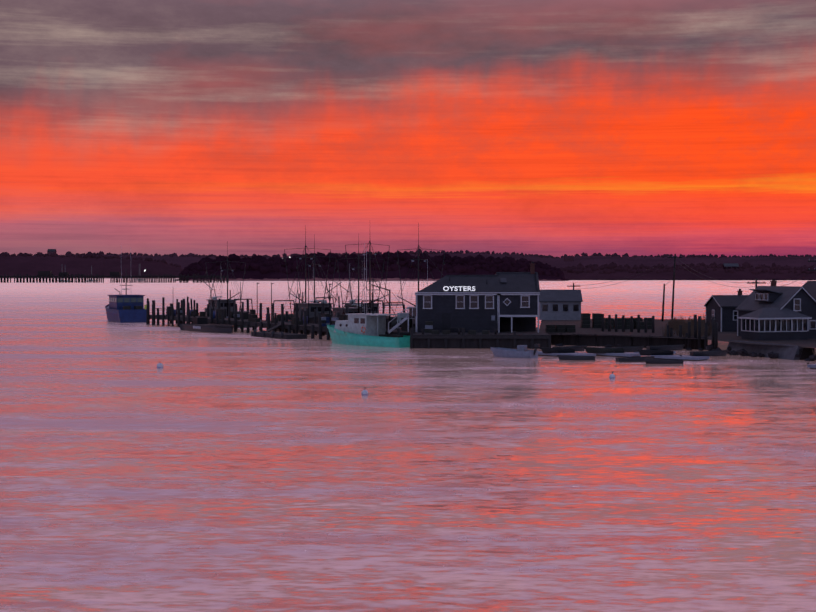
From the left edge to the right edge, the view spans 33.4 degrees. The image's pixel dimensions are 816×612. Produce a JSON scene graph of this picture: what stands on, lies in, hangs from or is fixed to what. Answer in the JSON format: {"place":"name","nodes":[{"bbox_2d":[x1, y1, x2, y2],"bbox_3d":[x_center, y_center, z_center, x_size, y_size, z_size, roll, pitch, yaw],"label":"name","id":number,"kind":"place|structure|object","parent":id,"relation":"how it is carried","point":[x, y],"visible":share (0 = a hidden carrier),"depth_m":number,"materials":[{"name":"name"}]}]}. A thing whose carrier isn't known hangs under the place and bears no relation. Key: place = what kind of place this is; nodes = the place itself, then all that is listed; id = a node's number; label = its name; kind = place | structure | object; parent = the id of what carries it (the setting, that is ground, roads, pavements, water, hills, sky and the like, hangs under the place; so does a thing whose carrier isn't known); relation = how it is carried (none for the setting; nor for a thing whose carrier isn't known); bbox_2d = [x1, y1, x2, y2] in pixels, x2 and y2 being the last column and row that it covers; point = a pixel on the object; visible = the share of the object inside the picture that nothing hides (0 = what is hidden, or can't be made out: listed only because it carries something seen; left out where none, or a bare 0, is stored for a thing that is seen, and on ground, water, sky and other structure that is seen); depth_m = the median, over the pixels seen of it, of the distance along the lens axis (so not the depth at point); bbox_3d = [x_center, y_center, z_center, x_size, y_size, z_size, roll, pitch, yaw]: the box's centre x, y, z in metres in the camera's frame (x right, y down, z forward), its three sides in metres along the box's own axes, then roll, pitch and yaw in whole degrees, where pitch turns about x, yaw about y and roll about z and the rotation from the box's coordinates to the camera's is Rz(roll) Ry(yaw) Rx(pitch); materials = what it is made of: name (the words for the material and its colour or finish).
{"place":"outdoors","nodes":[
{"label":"outdoors","id":0,"kind":"place"},
{"bbox_2d":[0,278,815,611],"bbox_3d":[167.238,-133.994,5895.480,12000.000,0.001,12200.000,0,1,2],"label":"sea water","id":1,"kind":"structure","parent":0,"point":[238,470],"depth_m":52.24,"materials":[{"name":"purple liquid"}]},
{"bbox_2d":[0,252,183,275],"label":"shore treeline","id":2,"kind":"object","parent":1,"relation":"on","point":[22,264],"visible":0.85,"depth_m":2051.28,"materials":[{"name":"plant"}]},
{"bbox_2d":[0,271,228,282],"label":"pier","id":3,"kind":"structure","parent":1,"relation":"in","point":[61,276],"depth_m":1104.62,"materials":[{"name":"black wood"}]},
{"bbox_2d":[105,280,146,322],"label":"boat","id":4,"kind":"object","parent":1,"relation":"on","point":[121,308],"visible":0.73,"depth_m":208.29,"materials":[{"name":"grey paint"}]},
{"bbox_2d":[157,361,162,367],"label":"mooring buoy","id":5,"kind":"object","parent":1,"relation":"on","point":[159,365],"visible":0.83,"depth_m":107.72,"materials":[{"name":"white plastic"}]},
{"bbox_2d":[179,317,233,332],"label":"boat","id":6,"kind":"object","parent":1,"relation":"on","point":[199,324],"visible":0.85,"depth_m":174.26,"materials":[{"name":"black metal"}]},
{"bbox_2d":[202,241,252,327],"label":"rigging","id":7,"kind":"object","parent":1,"relation":"on","point":[225,303],"visible":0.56,"depth_m":193.51,"materials":[{"name":"black metal"}]},
{"bbox_2d":[146,283,411,339],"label":"dock","id":8,"kind":"object","parent":1,"relation":"in","point":[247,319],"visible":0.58,"depth_m":171.64,"materials":[{"name":"brown wood"}]},
{"bbox_2d":[155,264,413,328],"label":"dock gear","id":9,"kind":"object","parent":8,"relation":"on","point":[325,319],"visible":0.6,"depth_m":156.71,"materials":[{"name":"black metal"}]},
{"bbox_2d":[270,225,341,333],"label":"rigging","id":10,"kind":"object","parent":1,"relation":"on","point":[312,306],"visible":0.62,"depth_m":171.04,"materials":[{"name":"black metal"}]},
{"bbox_2d":[289,234,335,313],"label":"rigging","id":11,"kind":"object","parent":1,"relation":"on","point":[314,264],"visible":0.25,"depth_m":182.40,"materials":[{"name":"black metal"}]},
{"bbox_2d":[325,238,396,334],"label":"rigging","id":12,"kind":"object","parent":1,"relation":"on","point":[359,308],"visible":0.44,"depth_m":161.95,"materials":[{"name":"black metal"}]},
{"bbox_2d":[361,387,367,394],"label":"mooring buoy","id":13,"kind":"object","parent":1,"relation":"on","point":[364,392],"visible":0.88,"depth_m":83.83,"materials":[{"name":"white plastic"}]},
{"bbox_2d":[327,248,409,347],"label":"fishing boat","id":14,"kind":"object","parent":1,"relation":"on","point":[365,328],"visible":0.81,"depth_m":141.44,"materials":[{"name":"teal paint"}]},
{"bbox_2d":[334,240,403,317],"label":"rigging","id":15,"kind":"object","parent":1,"relation":"on","point":[369,305],"visible":0.33,"depth_m":170.25,"materials":[{"name":"black metal"}]},
{"bbox_2d":[176,251,567,280],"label":"island treeline","id":16,"kind":"object","parent":1,"relation":"on","point":[258,267],"visible":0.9,"depth_m":1373.70,"materials":[{"name":"plant"}]},
{"bbox_2d":[0,249,815,268],"bbox_3d":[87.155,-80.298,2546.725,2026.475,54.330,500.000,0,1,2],"label":"distant treeline","id":17,"kind":"object","parent":1,"relation":"on","point":[584,260],"visible":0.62,"depth_m":2464.49,"materials":[{"name":"plant"}]},
{"bbox_2d":[47,249,56,254],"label":"house","id":18,"kind":"structure","parent":17,"relation":"on","point":[51,251],"depth_m":2341.54,"materials":[{"name":"grey"}]},
{"bbox_2d":[383,222,444,328],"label":"rigging","id":19,"kind":"object","parent":1,"relation":"on","point":[393,323],"visible":0.21,"depth_m":149.88,"materials":[{"name":"black metal"}]},
{"bbox_2d":[397,313,550,348],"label":"dock","id":20,"kind":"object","parent":1,"relation":"in","point":[463,339],"visible":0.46,"depth_m":135.53,"materials":[{"name":"brown wood"}]},
{"bbox_2d":[388,262,539,332],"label":"oyster house","id":21,"kind":"structure","parent":20,"relation":"on","point":[476,311],"depth_m":140.36,"materials":[{"name":"grey wood"}]},
{"bbox_2d":[438,287,479,291],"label":"sign support","id":22,"kind":"object","parent":21,"relation":"attached to","point":[460,291],"visible":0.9,"depth_m":139.99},
{"bbox_2d":[443,286,474,290],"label":"sign lettering","id":23,"kind":"object","parent":22,"relation":"on","point":[467,288],"visible":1,"depth_m":139.99,"materials":[{"name":"white metal"}]},
{"bbox_2d":[415,272,539,333],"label":"oyster house fittings","id":24,"kind":"object","parent":21,"relation":"attached to","point":[428,326],"visible":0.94,"depth_m":139.78,"materials":[{"name":"grey wood"}]},
{"bbox_2d":[491,344,539,357],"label":"motorboat","id":25,"kind":"object","parent":1,"relation":"on","point":[521,351],"visible":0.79,"depth_m":120.66,"materials":[{"name":"grey paint"}]},
{"bbox_2d":[538,344,815,368],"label":"floats and dinghies","id":26,"kind":"object","parent":1,"relation":"on","point":[662,354],"visible":0.81,"depth_m":119.64,"materials":[{"name":"grey paint"}]},
{"bbox_2d":[560,261,815,279],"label":"shore treeline","id":27,"kind":"object","parent":1,"relation":"on","point":[714,270],"visible":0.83,"depth_m":1523.32,"materials":[{"name":"plant"}]},
{"bbox_2d":[723,263,738,268],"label":"house","id":28,"kind":"structure","parent":27,"relation":"on","point":[730,265],"depth_m":1545.38,"materials":[{"name":"grey"}]},
{"bbox_2d":[0,0,815,257],"label":"sky","id":29,"kind":"structure","parent":0,"point":[555,128],"materials":[{"name":"orange"}]},
{"bbox_2d":[540,319,815,347],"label":"shore land","id":30,"kind":"structure","parent":0,"point":[722,336],"depth_m":143.49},
{"bbox_2d":[537,290,582,319],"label":"white shed","id":31,"kind":"structure","parent":30,"relation":"on","point":[559,304],"depth_m":184.95,"materials":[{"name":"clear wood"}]},
{"bbox_2d":[545,313,651,332],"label":"lobster trap stacks","id":32,"kind":"object","parent":30,"relation":"on","point":[585,323],"visible":0.85,"depth_m":154.49,"materials":[{"name":"black metal"}]},
{"bbox_2d":[661,284,664,320],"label":"utility pole","id":33,"kind":"object","parent":30,"relation":"on","point":[663,303],"visible":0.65,"depth_m":179.79,"materials":[{"name":"brown wood"}]},
{"bbox_2d":[574,258,813,288],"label":"power lines","id":34,"kind":"object","parent":33,"relation":"attached to","point":[691,272],"visible":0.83,"depth_m":180.08,"materials":[{"name":"black metal"}]},
{"bbox_2d":[668,254,682,319],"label":"utility pole","id":35,"kind":"object","parent":30,"relation":"on","point":[672,310],"visible":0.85,"depth_m":183.99,"materials":[{"name":"grey paint"}]},
{"bbox_2d":[548,314,815,359],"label":"dock","id":36,"kind":"object","parent":30,"relation":"on","point":[687,329],"visible":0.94,"depth_m":136.08,"materials":[{"name":"wood"}]},
{"bbox_2d":[555,343,815,360],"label":"shore riprap","id":37,"kind":"object","parent":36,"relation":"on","point":[743,352],"visible":0.67,"depth_m":122.95,"materials":[{"name":"grey stone"}]},
{"bbox_2d":[704,289,748,331],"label":"cottage","id":38,"kind":"structure","parent":30,"relation":"on","point":[721,309],"depth_m":149.07,"materials":[{"name":"grey wood"}]},
{"bbox_2d":[747,278,765,288],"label":"utility pole","id":39,"kind":"object","parent":30,"relation":"on","point":[753,282],"visible":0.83,"depth_m":148.23,"materials":[{"name":"grey paint"}]},
{"bbox_2d":[735,279,815,339],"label":"house","id":40,"kind":"structure","parent":30,"relation":"on","point":[773,311],"depth_m":131.12,"materials":[{"name":"grey wood"}]},
{"bbox_2d":[802,281,815,299],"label":"house roof","id":41,"kind":"structure","parent":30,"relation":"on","point":[809,287],"depth_m":141.99,"materials":[{"name":"grey"}]}
]}

